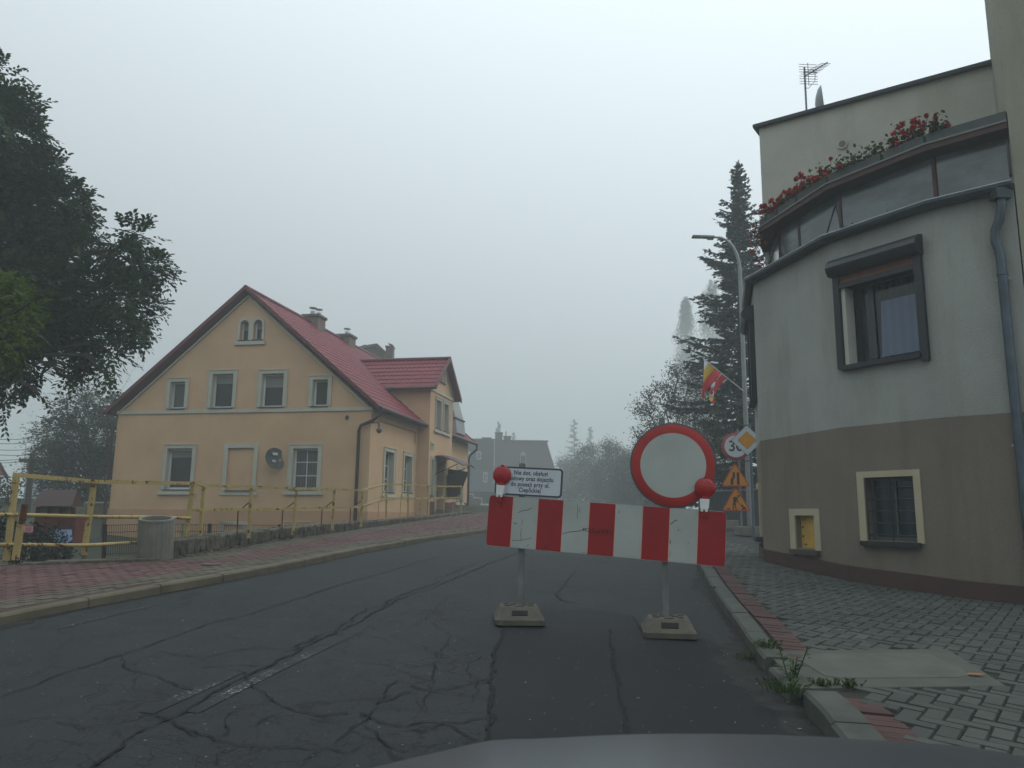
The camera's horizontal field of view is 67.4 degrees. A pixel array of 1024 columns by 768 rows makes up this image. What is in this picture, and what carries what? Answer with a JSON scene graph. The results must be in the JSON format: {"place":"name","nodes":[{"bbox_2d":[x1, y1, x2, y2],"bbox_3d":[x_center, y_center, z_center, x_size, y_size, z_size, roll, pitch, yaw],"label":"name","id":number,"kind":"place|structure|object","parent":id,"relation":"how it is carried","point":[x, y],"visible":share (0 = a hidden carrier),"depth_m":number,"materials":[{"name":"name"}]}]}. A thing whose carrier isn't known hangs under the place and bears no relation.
{"place":"outdoors","nodes":[
{"label":"outdoors","id":0,"kind":"place"},
{"bbox_2d":[0,498,488,564],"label":"ground","id":1,"kind":"structure","parent":0,"point":[95,537],"depth_m":28.21,"materials":[{"name":"green plant"}]},
{"bbox_2d":[0,462,8,486],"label":"red roof house","id":2,"kind":"structure","parent":1,"relation":"on","point":[3,472],"depth_m":38.74,"materials":[{"name":"orange tile"}]},
{"bbox_2d":[0,472,33,506],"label":"yard shrub","id":3,"kind":"object","parent":1,"relation":"on","point":[6,497],"visible":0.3,"depth_m":32.78,"materials":[{"name":"green plant"}]},
{"bbox_2d":[0,438,44,518],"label":"utility pole","id":4,"kind":"object","parent":1,"relation":"on","point":[31,460],"visible":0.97,"depth_m":30.63,"materials":[{"name":"wood"}]},
{"bbox_2d":[0,506,55,564],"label":"yard shrub","id":5,"kind":"object","parent":1,"relation":"on","point":[37,551],"visible":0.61,"depth_m":15.01,"materials":[{"name":"green plant"}]},
{"bbox_2d":[0,268,65,378],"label":"leafy tree","id":6,"kind":"object","parent":1,"relation":"on","point":[14,336],"visible":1,"depth_m":11.24,"materials":[{"name":"green plant"}]},
{"bbox_2d":[23,448,68,497],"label":"block","id":7,"kind":"structure","parent":1,"relation":"on","point":[34,486],"depth_m":69.98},
{"bbox_2d":[24,520,81,559],"bbox_3d":[-10.068,4.043,16.513,1.140,2.246,1.263,1,-10,0],"label":"yard shrub","id":8,"kind":"object","parent":1,"relation":"on","point":[57,556],"visible":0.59,"depth_m":16.74,"materials":[{"name":"green plant"}]},
{"bbox_2d":[30,490,86,559],"bbox_3d":[-11.628,4.239,19.711,1.293,3.035,3.470,5,-10,-23],"label":"playhouse","id":9,"kind":"object","parent":1,"relation":"on","point":[58,501],"visible":0.46,"depth_m":19.38,"materials":[{"name":"brown wood"}]},
{"bbox_2d":[4,381,123,502],"bbox_3d":[-21.404,4.000,37.858,6.129,9.287,10.265,7,-12,-34],"label":"leafy tree","id":10,"kind":"object","parent":1,"relation":"on","point":[88,454],"visible":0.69,"depth_m":36.39,"materials":[{"name":"green plant"}]},
{"bbox_2d":[11,355,143,444],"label":"bare tree","id":11,"kind":"object","parent":1,"relation":"on","point":[79,395],"visible":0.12,"depth_m":78.08,"materials":[{"name":"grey plant"}]},
{"bbox_2d":[0,48,186,441],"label":"ash tree","id":12,"kind":"object","parent":1,"relation":"on","point":[42,243],"visible":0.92,"depth_m":16.94,"materials":[{"name":"green plant"}]},
{"bbox_2d":[85,501,109,514],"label":"shed","id":13,"kind":"structure","parent":1,"relation":"on","point":[98,508],"depth_m":30.56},
{"bbox_2d":[101,285,477,537],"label":"peach house","id":14,"kind":"structure","parent":1,"relation":"on","point":[237,386],"depth_m":28.50,"materials":[{"name":"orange paint"}]},
{"bbox_2d":[156,444,196,494],"bbox_3d":[-12.284,3.155,28.401,1.560,1.860,0.300,-1,-10,11],"label":"window","id":15,"kind":"structure","parent":14,"relation":"in","point":[180,459],"depth_m":28.48,"materials":[{"name":"glass"}]},
{"bbox_2d":[164,377,189,409],"bbox_3d":[-12.559,0.373,28.942,0.950,1.220,0.290,-1,-10,11],"label":"window","id":16,"kind":"structure","parent":14,"relation":"in","point":[177,388],"depth_m":28.97,"materials":[{"name":"white plastic"}]},
{"bbox_2d":[206,369,237,408],"bbox_3d":[-10.745,0.204,28.600,1.190,1.480,0.290,-1,-10,11],"label":"window","id":17,"kind":"structure","parent":14,"relation":"in","point":[222,383],"depth_m":28.65,"materials":[{"name":"glass"}]},
{"bbox_2d":[237,318,251,340],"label":"window","id":18,"kind":"structure","parent":14,"relation":"in","point":[245,322],"depth_m":28.81,"materials":[{"name":"glass"}]},
{"bbox_2d":[250,317,264,340],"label":"window","id":19,"kind":"structure","parent":14,"relation":"in","point":[259,322],"depth_m":28.69,"materials":[{"name":"glass"}]},
{"bbox_2d":[255,369,288,407],"bbox_3d":[-8.760,0.179,28.199,1.200,1.440,0.290,-1,-10,11],"label":"window","id":20,"kind":"structure","parent":14,"relation":"in","point":[273,382],"depth_m":28.25,"materials":[{"name":"glass"}]},
{"bbox_2d":[265,448,283,468],"bbox_3d":[-8.432,2.643,27.367,0.571,0.750,0.570,1,-10,0],"label":"satellite dish","id":21,"kind":"object","parent":14,"relation":"attached to","point":[273,457],"visible":1,"depth_m":27.38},
{"bbox_2d":[283,521,311,526],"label":"cellar window","id":22,"kind":"structure","parent":14,"relation":"in","point":[283,521],"depth_m":27.01,"materials":[{"name":"white plastic"}]},
{"bbox_2d":[283,444,322,494],"bbox_3d":[-7.368,3.044,27.415,1.490,1.800,0.300,-1,-10,11],"label":"window","id":23,"kind":"structure","parent":14,"relation":"in","point":[305,470],"depth_m":27.49,"materials":[{"name":"glass"}]},
{"bbox_2d":[307,375,332,406],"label":"window","id":24,"kind":"structure","parent":14,"relation":"in","point":[319,386],"depth_m":27.83,"materials":[{"name":"glass"}]},
{"bbox_2d":[381,446,396,497],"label":"window","id":25,"kind":"structure","parent":14,"relation":"in","point":[389,454],"depth_m":29.19,"materials":[{"name":"white plastic"}]},
{"bbox_2d":[401,451,414,497],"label":"window","id":26,"kind":"structure","parent":14,"relation":"in","point":[408,457],"depth_m":31.27,"materials":[{"name":"white plastic"}]},
{"bbox_2d":[429,456,434,496],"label":"window","id":27,"kind":"structure","parent":14,"relation":"in","point":[432,460],"depth_m":32.37,"materials":[{"name":"white plastic"}]},
{"bbox_2d":[436,463,438,508],"bbox_3d":[-3.404,4.469,33.378,0.075,2.100,1.100,-1,-10,11],"label":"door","id":28,"kind":"structure","parent":14,"relation":"in","point":[437,463],"depth_m":33.83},
{"bbox_2d":[434,396,443,434],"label":"window","id":29,"kind":"structure","parent":14,"relation":"in","point":[438,401],"depth_m":33.73,"materials":[{"name":"white plastic"}]},
{"bbox_2d":[445,474,447,496],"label":"window","id":30,"kind":"structure","parent":14,"relation":"in","point":[446,475],"depth_m":34.30,"materials":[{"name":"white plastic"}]},
{"bbox_2d":[443,400,450,436],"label":"window","id":31,"kind":"structure","parent":14,"relation":"in","point":[446,405],"depth_m":34.88,"materials":[{"name":"glass"}]},
{"bbox_2d":[456,466,464,504],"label":"window","id":32,"kind":"structure","parent":14,"relation":"in","point":[458,467],"depth_m":38.90,"materials":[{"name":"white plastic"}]},
{"bbox_2d":[359,343,394,358],"bbox_3d":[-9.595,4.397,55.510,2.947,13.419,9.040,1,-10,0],"label":"brick house","id":33,"kind":"structure","parent":1,"relation":"on","point":[376,349],"depth_m":53.05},
{"bbox_2d":[467,432,554,491],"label":"mansard house","id":34,"kind":"structure","parent":1,"relation":"on","point":[489,456],"depth_m":111.85,"materials":[{"name":"tile"}]},
{"bbox_2d":[477,451,480,458],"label":"window","id":35,"kind":"structure","parent":34,"relation":"in","point":[478,453],"depth_m":111.75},
{"bbox_2d":[483,472,486,481],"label":"window","id":36,"kind":"structure","parent":34,"relation":"in","point":[484,474],"depth_m":111.23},
{"bbox_2d":[469,491,557,504],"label":"garden wall","id":37,"kind":"structure","parent":1,"relation":"on","point":[485,496],"depth_m":79.22,"materials":[{"name":"stone"}]},
{"bbox_2d":[554,451,586,500],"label":"hazy shrub","id":38,"kind":"object","parent":1,"relation":"on","point":[565,465],"visible":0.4,"depth_m":123.74,"materials":[{"name":"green plant"}]},
{"bbox_2d":[563,419,586,475],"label":"larch","id":39,"kind":"object","parent":1,"relation":"on","point":[573,436],"visible":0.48,"depth_m":165.20,"materials":[{"name":"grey plant"}]},
{"bbox_2d":[560,440,612,501],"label":"hazy shrub","id":40,"kind":"object","parent":1,"relation":"on","point":[581,490],"visible":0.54,"depth_m":106.04,"materials":[{"name":"green plant"}]},
{"bbox_2d":[586,427,596,470],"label":"larch","id":41,"kind":"object","parent":1,"relation":"on","point":[589,437],"visible":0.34,"depth_m":170.36,"materials":[{"name":"grey plant"}]},
{"bbox_2d":[585,433,628,503],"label":"hazy shrub","id":42,"kind":"object","parent":1,"relation":"on","point":[599,484],"visible":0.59,"depth_m":90.53,"materials":[{"name":"green plant"}]},
{"bbox_2d":[601,446,644,505],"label":"hazy shrub","id":43,"kind":"object","parent":1,"relation":"on","point":[623,493],"visible":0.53,"depth_m":76.56,"materials":[{"name":"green plant"}]},
{"bbox_2d":[629,481,689,508],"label":"hazy shrub","id":44,"kind":"object","parent":1,"relation":"on","point":[646,502],"visible":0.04,"depth_m":61.20,"materials":[{"name":"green plant"}]},
{"bbox_2d":[623,358,723,508],"bbox_3d":[8.741,2.759,39.477,6.087,8.196,5.521,1,-10,0],"label":"maple tree","id":45,"kind":"object","parent":1,"relation":"on","point":[674,397],"visible":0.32,"depth_m":39.30,"materials":[{"name":"green plant"}]},
{"bbox_2d":[669,296,701,508],"bbox_3d":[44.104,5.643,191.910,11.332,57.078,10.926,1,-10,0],"label":"poplar","id":46,"kind":"object","parent":1,"relation":"on","point":[686,325],"visible":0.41,"depth_m":194.25,"materials":[{"name":"plant"}]},
{"bbox_2d":[655,160,764,508],"bbox_3d":[9.305,-1.998,31.876,7.325,15.560,8.130,1,-10,0],"label":"spruce","id":47,"kind":"object","parent":1,"relation":"on","point":[737,227],"visible":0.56,"depth_m":31.71,"materials":[{"name":"green plant"}]},
{"bbox_2d":[694,279,734,486],"bbox_3d":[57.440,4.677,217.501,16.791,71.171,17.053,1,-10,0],"label":"poplar","id":48,"kind":"object","parent":1,"relation":"on","point":[710,291],"visible":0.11,"depth_m":220.64,"materials":[{"name":"grey plant"}]},
{"bbox_2d":[692,235,751,525],"bbox_3d":[6.549,-0.115,23.971,1.585,9.461,0.214,1,-10,0],"label":"street lamp","id":49,"kind":"object","parent":1,"relation":"on","point":[745,419],"visible":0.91,"depth_m":23.96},
{"bbox_2d":[701,358,743,403],"bbox_3d":[6.531,-0.094,23.804,1.371,1.442,0.237,1,-10,0],"label":"town flag","id":50,"kind":"object","parent":49,"relation":"attached to","point":[711,374],"visible":1,"depth_m":23.83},
{"bbox_2d":[696,392,756,506],"bbox_3d":[7.993,2.832,28.003,2.983,5.212,3.351,1,-10,0],"label":"dark shrub","id":51,"kind":"object","parent":1,"relation":"on","point":[719,476],"visible":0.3,"depth_m":28.02,"materials":[{"name":"green plant"}]},
{"bbox_2d":[698,489,758,525],"bbox_3d":[7.480,4.276,26.038,2.273,1.467,0.101,-3,-10,21],"label":"metal fence","id":52,"kind":"object","parent":1,"relation":"on","point":[718,499],"visible":0.23,"depth_m":26.08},
{"bbox_2d":[732,424,755,540],"bbox_3d":[6.080,2.549,19.746,0.770,3.067,0.140,-1,-10,12],"label":"priority sign","id":53,"kind":"object","parent":1,"relation":"on","point":[744,439],"visible":0.82,"depth_m":19.84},
{"bbox_2d":[739,0,1023,604],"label":"corner building","id":54,"kind":"structure","parent":1,"relation":"on","point":[885,349],"depth_m":11.37,"materials":[{"name":"paint"}]},
{"bbox_2d":[739,305,756,407],"bbox_3d":[4.749,-0.514,15.301,0.348,1.850,1.280,-2,-10,15],"label":"window","id":55,"kind":"structure","parent":54,"relation":"in","point":[746,327],"depth_m":14.82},
{"bbox_2d":[747,218,767,267],"bbox_3d":[4.620,-2.659,14.471,0.345,0.977,0.326,3,-10,-14],"label":"trailing geranium","id":56,"kind":"object","parent":54,"relation":"hanging from","point":[755,227],"visible":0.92,"depth_m":14.45,"materials":[{"name":"green plant"}]},
{"bbox_2d":[755,198,780,224],"bbox_3d":[4.805,-3.158,14.198,0.680,0.465,0.592,5,-11,-24],"label":"flower box","id":57,"kind":"object","parent":54,"relation":"on","point":[770,211],"visible":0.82,"depth_m":14.07,"materials":[{"name":"grey plastic"}]},
{"bbox_2d":[775,182,802,213],"bbox_3d":[5.008,-3.272,13.628,0.601,0.490,0.632,1,-10,0],"label":"flower box","id":58,"kind":"object","parent":54,"relation":"on","point":[785,201],"visible":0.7,"depth_m":13.57,"materials":[{"name":"grey plastic"}]},
{"bbox_2d":[790,161,839,200],"bbox_3d":[5.122,-3.403,12.950,0.648,0.499,0.788,2,-10,-10],"label":"flower box","id":59,"kind":"object","parent":54,"relation":"on","point":[820,179],"visible":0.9,"depth_m":12.89,"materials":[{"name":"grey plastic"}]},
{"bbox_2d":[799,62,830,109],"bbox_3d":[6.418,-6.095,16.172,0.400,1.926,1.025,1,-10,0],"label":"tv antenna","id":60,"kind":"object","parent":54,"relation":"attached to","point":[808,74],"visible":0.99,"depth_m":16.64,"materials":[{"name":"metal"}]},
{"bbox_2d":[815,85,823,106],"bbox_3d":[6.576,-5.979,16.405,0.193,0.758,0.757,-4,-11,26],"label":"satellite dish","id":61,"kind":"object","parent":54,"relation":"attached to","point":[819,101],"visible":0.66,"depth_m":16.15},
{"bbox_2d":[827,141,884,180],"bbox_3d":[5.492,-3.526,12.195,0.665,0.558,0.909,6,-11,-30],"label":"flower box","id":62,"kind":"object","parent":54,"relation":"on","point":[852,165],"visible":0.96,"depth_m":12.11,"materials":[{"name":"grey plastic"}]},
{"bbox_2d":[825,234,930,370],"bbox_3d":[5.526,-1.148,11.520,0.495,1.850,1.460,7,-11,-32],"label":"window","id":63,"kind":"structure","parent":54,"relation":"in","point":[882,318],"depth_m":11.60,"materials":[{"name":"brown wood"}]},
{"bbox_2d":[856,469,925,547],"bbox_3d":[5.486,1.795,11.082,0.320,1.080,0.970,7,-11,-32],"label":"window","id":64,"kind":"structure","parent":54,"relation":"in","point":[897,506],"depth_m":11.14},
{"bbox_2d":[883,116,930,158],"bbox_3d":[5.934,-3.670,11.524,0.565,0.565,0.689,9,-13,-42],"label":"flower box","id":65,"kind":"object","parent":54,"relation":"on","point":[897,145],"visible":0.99,"depth_m":11.45,"materials":[{"name":"grey plastic"}]},
{"bbox_2d":[924,110,1007,141],"bbox_3d":[6.477,-3.763,10.955,1.000,0.470,0.572,-8,-13,42],"label":"flower box","id":66,"kind":"object","parent":54,"relation":"on","point":[945,130],"visible":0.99,"depth_m":10.93,"materials":[{"name":"grey plastic"}]},
{"bbox_2d":[0,509,698,612],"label":"pavement","id":67,"kind":"structure","parent":0,"point":[57,600],"depth_m":7.95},
{"bbox_2d":[0,555,182,565],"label":"stone edging","id":68,"kind":"object","parent":67,"relation":"on","point":[71,562],"visible":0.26,"depth_m":9.92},
{"bbox_2d":[43,558,157,563],"bbox_3d":[-5.490,2.384,10.345,1.455,0.060,0.397,8,-12,-35],"label":"paving patch","id":69,"kind":"object","parent":67,"relation":"on","point":[77,561],"visible":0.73,"depth_m":10.25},
{"bbox_2d":[136,515,174,559],"bbox_3d":[-5.033,2.193,10.846,0.500,0.663,0.563,1,-10,0],"label":"litter bin","id":70,"kind":"object","parent":67,"relation":"on","point":[155,536],"visible":0.95,"depth_m":10.66,"materials":[{"name":"concrete"}]},
{"bbox_2d":[101,524,296,558],"bbox_3d":[-4.886,3.328,16.121,1.389,0.831,7.604,-3,-10,21],"label":"wire fence","id":71,"kind":"object","parent":67,"relation":"on","point":[104,539],"visible":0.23,"depth_m":13.05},
{"bbox_2d":[0,513,487,610],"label":"pavement blocks","id":72,"kind":"structure","parent":67,"relation":"on","point":[32,583],"depth_m":10.06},
{"bbox_2d":[11,504,32,559],"bbox_3d":[-5.731,1.735,8.993,0.272,0.648,0.102,-6,-12,33],"label":"gate stub","id":73,"kind":"object","parent":72,"relation":"on","point":[21,528],"visible":1,"depth_m":9.00,"materials":[{"name":"metal"}]},
{"bbox_2d":[0,472,196,560],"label":"pipe railing","id":74,"kind":"object","parent":72,"relation":"on","point":[8,544],"visible":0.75,"depth_m":9.75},
{"bbox_2d":[201,563,220,564],"bbox_3d":[-4.058,2.430,10.353,0.260,0.012,0.260,1,-10,0],"label":"valve cover","id":75,"kind":"object","parent":72,"relation":"on","point":[211,564],"visible":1,"depth_m":10.32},
{"bbox_2d":[173,511,470,558],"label":"stone wall","id":76,"kind":"structure","parent":67,"relation":"on","point":[195,544],"depth_m":13.81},
{"bbox_2d":[192,481,461,537],"bbox_3d":[-3.256,2.818,18.100,0.685,1.344,13.217,-1,-10,12],"label":"ramp railing","id":77,"kind":"object","parent":76,"relation":"on","point":[250,509],"visible":0.98,"depth_m":13.99,"materials":[{"name":"metal"}]},
{"bbox_2d":[0,528,786,671],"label":"kerb","id":78,"kind":"structure","parent":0,"point":[12,616],"depth_m":8.37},
{"bbox_2d":[751,638,783,648],"bbox_3d":[2.018,2.041,6.045,0.264,0.092,0.248,1,-10,0],"label":"weed","id":79,"kind":"object","parent":78,"relation":"on","point":[764,644],"visible":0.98,"depth_m":6.04,"materials":[{"name":"green plant"}]},
{"bbox_2d":[0,533,798,767],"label":"road","id":80,"kind":"structure","parent":0,"point":[352,677],"depth_m":5.65,"materials":[{"name":"asphalt"}]},
{"bbox_2d":[61,605,362,712],"bbox_3d":[-2.693,2.025,5.971,2.445,0.182,3.091,-1,-10,10],"label":"road marking","id":81,"kind":"object","parent":80,"relation":"on","point":[168,702],"visible":1,"depth_m":4.92,"materials":[{"name":"paint"}]},
{"bbox_2d":[3,552,640,766],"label":"road crack","id":82,"kind":"object","parent":80,"relation":"on","point":[493,715],"visible":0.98,"depth_m":4.91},
{"bbox_2d":[0,532,826,736],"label":"gutter dirt","id":83,"kind":"structure","parent":80,"relation":"on","point":[792,718],"depth_m":5.69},
{"bbox_2d":[729,650,755,660],"bbox_3d":[1.859,2.158,6.111,0.227,0.064,0.254,1,-10,0],"label":"weed","id":84,"kind":"object","parent":83,"relation":"on","point":[745,656],"visible":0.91,"depth_m":6.10,"materials":[{"name":"green plant"}]},
{"bbox_2d":[755,674,811,695],"bbox_3d":[1.684,1.862,4.770,0.278,0.103,0.310,5,-10,-22],"label":"weed","id":85,"kind":"object","parent":83,"relation":"on","point":[790,687],"visible":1,"depth_m":4.75,"materials":[{"name":"green plant"}]},
{"bbox_2d":[486,417,726,639],"bbox_3d":[0.869,1.327,7.390,2.309,1.999,0.731,-2,-10,15],"label":"traffic barrier","id":86,"kind":"object","parent":80,"relation":"on","point":[664,535],"visible":1,"depth_m":7.26,"materials":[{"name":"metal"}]},
{"bbox_2d":[493,465,510,500],"bbox_3d":[-0.108,0.989,7.668,0.192,0.362,0.076,1,-9,17],"label":"warning lamp","id":87,"kind":"object","parent":86,"relation":"attached to","point":[501,475],"visible":1,"depth_m":7.66,"materials":[{"name":"red"}]},
{"bbox_2d":[494,466,562,497],"bbox_3d":[0.164,0.972,7.629,0.703,0.316,0.016,-2,-10,16],"label":"text plate","id":88,"kind":"object","parent":86,"relation":"attached to","point":[536,482],"visible":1,"depth_m":7.60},
{"bbox_2d":[630,423,716,507],"bbox_3d":[1.522,0.768,7.262,0.804,0.804,0.045,-1,-10,9],"label":"prohibition sign","id":89,"kind":"object","parent":86,"relation":"attached to","point":[671,464],"visible":1,"depth_m":7.25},
{"bbox_2d":[694,477,715,516],"bbox_3d":[1.785,1.042,7.113,0.192,0.362,0.076,1,-9,17],"label":"warning lamp","id":90,"kind":"object","parent":86,"relation":"attached to","point":[705,488],"visible":1,"depth_m":7.10,"materials":[{"name":"red"}]},
{"bbox_2d":[486,608,795,740],"bbox_3d":[0.690,1.624,1.973,1.900,0.558,12.497,0,-10,2],"label":"asphalt patch","id":91,"kind":"object","parent":80,"relation":"on","point":[559,662],"visible":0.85,"depth_m":5.18,"materials":[{"name":"asphalt"}]},
{"bbox_2d":[374,734,1023,767],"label":"hood","id":92,"kind":"object","parent":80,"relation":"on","point":[694,751],"visible":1,"depth_m":1.27,"materials":[{"name":"grey paint"}]},
{"bbox_2d":[803,690,886,740],"bbox_3d":[1.722,1.342,-1.072,0.336,0.876,11.620,0,-10,1],"label":"kerb stone","id":93,"kind":"object","parent":80,"relation":"on","point":[835,714],"visible":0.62,"depth_m":4.25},
{"bbox_2d":[0,0,989,508],"label":"sky","id":94,"kind":"structure","parent":0,"point":[517,192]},
{"bbox_2d":[496,422,500,431],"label":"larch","id":95,"kind":"object","parent":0,"point":[498,425],"visible":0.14,"depth_m":190.74,"materials":[{"name":"plant"}]},
{"bbox_2d":[712,529,1023,753],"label":"pavement","id":96,"kind":"structure","parent":0,"point":[744,540],"depth_m":6.37,"materials":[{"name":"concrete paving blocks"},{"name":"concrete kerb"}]},
{"bbox_2d":[726,520,738,528],"bbox_3d":[6.419,4.312,23.624,1.000,0.272,0.500,4,-10,-20],"label":"concrete block","id":97,"kind":"object","parent":96,"relation":"on","point":[730,524],"depth_m":23.47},
{"bbox_2d":[737,429,742,525],"bbox_3d":[6.568,2.847,22.149,0.061,3.106,0.064,1,-10,0],"label":"sign post","id":98,"kind":"object","parent":96,"relation":"on","point":[740,489],"visible":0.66,"depth_m":22.08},
{"bbox_2d":[721,433,746,459],"bbox_3d":[6.446,1.800,22.125,0.800,0.800,0.022,-1,-10,12],"label":"speed limit sign","id":99,"kind":"object","parent":98,"relation":"attached to","point":[731,450],"visible":0.72,"depth_m":22.13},
{"bbox_2d":[722,463,748,486],"bbox_3d":[6.417,2.615,22.088,0.750,0.661,0.018,-1,-10,12],"label":"road narrows sign","id":100,"kind":"object","parent":98,"relation":"attached to","point":[735,477],"visible":1,"depth_m":22.07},
{"bbox_2d":[723,488,749,510],"bbox_3d":[6.419,3.311,22.020,0.750,0.661,0.018,-1,-10,12],"label":"roadworks sign","id":101,"kind":"object","parent":98,"relation":"attached to","point":[735,501],"visible":1,"depth_m":22.00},
{"bbox_2d":[734,526,759,535],"bbox_3d":[6.597,4.054,21.234,0.750,0.252,0.500,1,-10,-3],"label":"concrete block","id":102,"kind":"object","parent":96,"relation":"on","point":[742,530],"depth_m":20.99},
{"bbox_2d":[768,667,816,708],"bbox_3d":[1.878,2.146,5.144,0.171,0.373,0.561,0,-10,5],"label":"kerb stone","id":103,"kind":"object","parent":96,"relation":"on","point":[776,672],"visible":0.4,"depth_m":5.06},
{"bbox_2d":[714,564,920,742],"bbox_3d":[3.465,2.761,10.747,1.171,1.080,26.300,-1,-10,9],"label":"pavement edging","id":104,"kind":"object","parent":96,"relation":"on","point":[883,723],"visible":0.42,"depth_m":6.40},
{"bbox_2d":[725,541,1023,755],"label":"pavement blocks","id":105,"kind":"structure","parent":96,"relation":"on","point":[818,611],"depth_m":7.25,"materials":[{"name":"stone"}]},
{"bbox_2d":[773,649,1004,697],"bbox_3d":[2.779,2.119,5.669,2.354,0.172,1.073,4,-10,-19],"label":"concrete cover","id":106,"kind":"object","parent":96,"relation":"on","point":[921,669],"visible":0.73,"depth_m":5.55,"materials":[{"name":"concrete"}]},
{"bbox_2d":[773,646,810,680],"bbox_3d":[1.885,1.866,5.165,0.264,0.215,0.234,-7,-12,37],"label":"weed","id":107,"kind":"object","parent":106,"relation":"on","point":[793,670],"visible":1,"depth_m":5.15,"materials":[{"name":"green plant"}]},
{"bbox_2d":[806,677,819,683],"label":"weed","id":108,"kind":"object","parent":106,"relation":"on","point":[813,680],"visible":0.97,"depth_m":5.02,"materials":[{"name":"green plant"}]},
{"bbox_2d":[817,677,830,686],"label":"weed","id":109,"kind":"object","parent":106,"relation":"on","point":[821,682],"visible":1,"depth_m":4.95,"materials":[{"name":"green plant"}]},
{"bbox_2d":[826,678,839,685],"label":"weed","id":110,"kind":"object","parent":106,"relation":"on","point":[830,683],"visible":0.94,"depth_m":4.99,"materials":[{"name":"green plant"}]},
{"bbox_2d":[841,677,855,688],"bbox_3d":[2.189,1.938,4.983,0.103,0.069,0.083,4,-10,-21],"label":"weed","id":111,"kind":"object","parent":106,"relation":"on","point":[848,684],"visible":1,"depth_m":4.97,"materials":[{"name":"green plant"}]},
{"bbox_2d":[848,678,866,685],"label":"weed","id":112,"kind":"object","parent":106,"relation":"on","point":[861,684],"visible":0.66,"depth_m":5.02,"materials":[{"name":"green plant"}]}
]}

